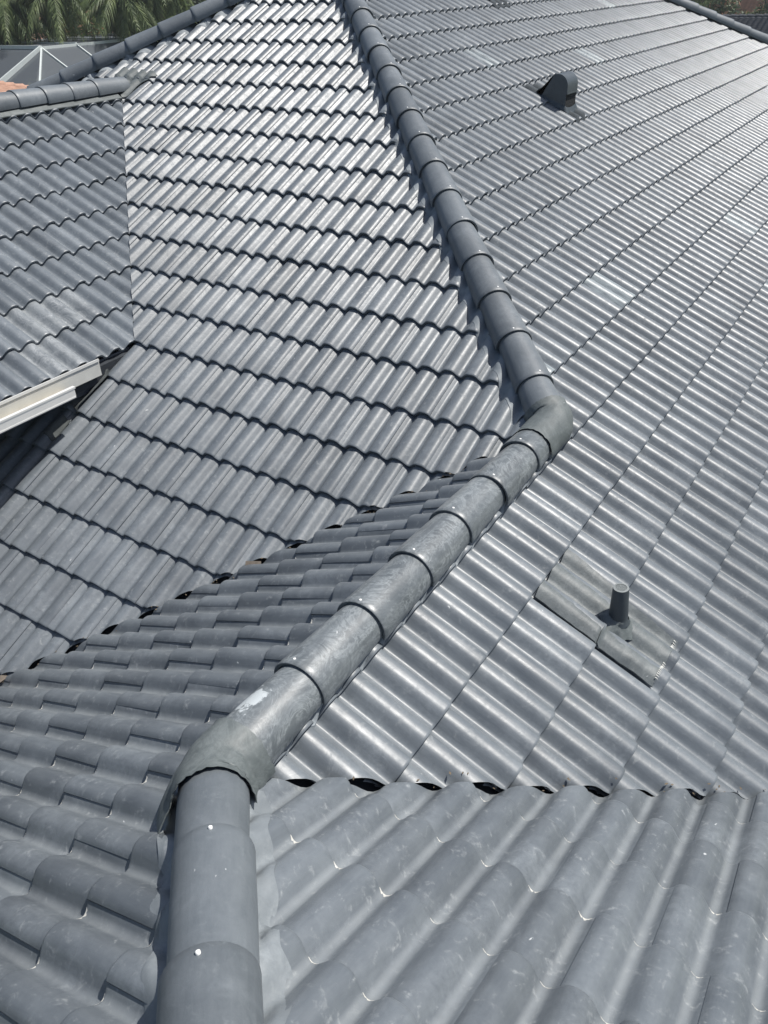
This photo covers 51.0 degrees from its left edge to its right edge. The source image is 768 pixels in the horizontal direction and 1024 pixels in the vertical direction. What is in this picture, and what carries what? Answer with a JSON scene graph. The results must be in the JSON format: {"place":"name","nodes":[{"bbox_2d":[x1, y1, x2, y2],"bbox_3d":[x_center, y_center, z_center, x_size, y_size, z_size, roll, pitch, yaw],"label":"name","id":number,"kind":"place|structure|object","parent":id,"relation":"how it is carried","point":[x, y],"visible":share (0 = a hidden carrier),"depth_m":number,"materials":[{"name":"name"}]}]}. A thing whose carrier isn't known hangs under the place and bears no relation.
{"place":"outdoors","nodes":[
{"label":"outdoors","id":0,"kind":"place"},
{"bbox_2d":[0,81,27,91],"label":"terracotta house","id":1,"kind":"structure","parent":0,"point":[5,86],"depth_m":30.18,"materials":[{"name":"paint"}]},
{"bbox_2d":[1,0,46,44],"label":"broadleaf tree","id":2,"kind":"object","parent":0,"point":[34,22],"visible":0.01,"depth_m":45.65,"materials":[{"name":"green plant"}]},
{"bbox_2d":[101,0,189,35],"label":"broadleaf tree","id":3,"kind":"object","parent":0,"point":[177,13],"visible":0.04,"depth_m":49.36,"materials":[{"name":"green plant"}]},
{"bbox_2d":[176,0,205,21],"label":"broadleaf tree","id":4,"kind":"object","parent":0,"point":[195,2],"visible":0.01,"depth_m":50.33,"materials":[{"name":"green plant"}]},
{"bbox_2d":[0,0,767,1023],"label":"tiled house","id":5,"kind":"structure","parent":0,"point":[294,294],"depth_m":4.81,"materials":[{"name":"tile"}]},
{"bbox_2d":[723,13,767,33],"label":"grey roofed house","id":6,"kind":"structure","parent":0,"point":[758,22],"depth_m":43.37,"materials":[{"name":"tile"}]},
{"bbox_2d":[738,4,765,14],"bbox_3d":[26.863,-35.123,59.502,3.092,4.123,2.835,-26,40,-31],"label":"broadleaf tree","id":7,"kind":"object","parent":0,"point":[754,11],"visible":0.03,"depth_m":58.59,"materials":[{"name":"green plant"}]},
{"bbox_2d":[757,0,767,13],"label":"broadleaf tree","id":8,"kind":"object","parent":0,"point":[765,6],"visible":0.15,"depth_m":56.85,"materials":[{"name":"green plant"}]},
{"label":"ground","id":9,"kind":"structure","parent":0,"visible":0},
{"bbox_2d":[0,0,54,44],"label":"palm tree","id":10,"kind":"object","parent":9,"relation":"on","point":[13,17],"visible":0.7,"depth_m":43.81,"materials":[{"name":"green plant"}]},
{"bbox_2d":[0,0,104,44],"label":"palm tree","id":11,"kind":"object","parent":9,"relation":"on","point":[56,14],"visible":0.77,"depth_m":44.05,"materials":[{"name":"green plant"}]},
{"bbox_2d":[34,0,108,38],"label":"broadleaf tree","id":12,"kind":"object","parent":9,"relation":"on","point":[79,31],"visible":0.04,"depth_m":50.31,"materials":[{"name":"green plant"}]},
{"bbox_2d":[0,34,161,84],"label":"pool cage","id":13,"kind":"object","parent":9,"relation":"on","point":[24,63],"visible":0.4,"depth_m":42.15,"materials":[{"name":"metal"}]},
{"bbox_2d":[71,0,140,34],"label":"broadleaf tree","id":14,"kind":"object","parent":9,"relation":"on","point":[94,20],"visible":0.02,"depth_m":53.43,"materials":[{"name":"green plant"}]},
{"bbox_2d":[65,0,172,42],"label":"palm tree","id":15,"kind":"object","parent":9,"relation":"on","point":[119,15],"visible":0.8,"depth_m":44.28,"materials":[{"name":"green plant"}]},
{"bbox_2d":[140,0,194,27],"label":"palm tree","id":16,"kind":"object","parent":9,"relation":"on","point":[164,6],"visible":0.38,"depth_m":46.45,"materials":[{"name":"green plant"}]},
{"bbox_2d":[692,0,715,8],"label":"broadleaf tree","id":17,"kind":"object","parent":9,"relation":"on","point":[705,3],"visible":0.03,"depth_m":55.85,"materials":[{"name":"green plant"}]},
{"bbox_2d":[690,0,742,14],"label":"broadleaf tree","id":18,"kind":"object","parent":9,"relation":"on","point":[721,7],"visible":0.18,"depth_m":54.84,"materials":[{"name":"green plant"}]},
{"bbox_2d":[713,0,767,13],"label":"orange roofed house","id":19,"kind":"structure","parent":9,"relation":"on","point":[750,5],"depth_m":65.87,"materials":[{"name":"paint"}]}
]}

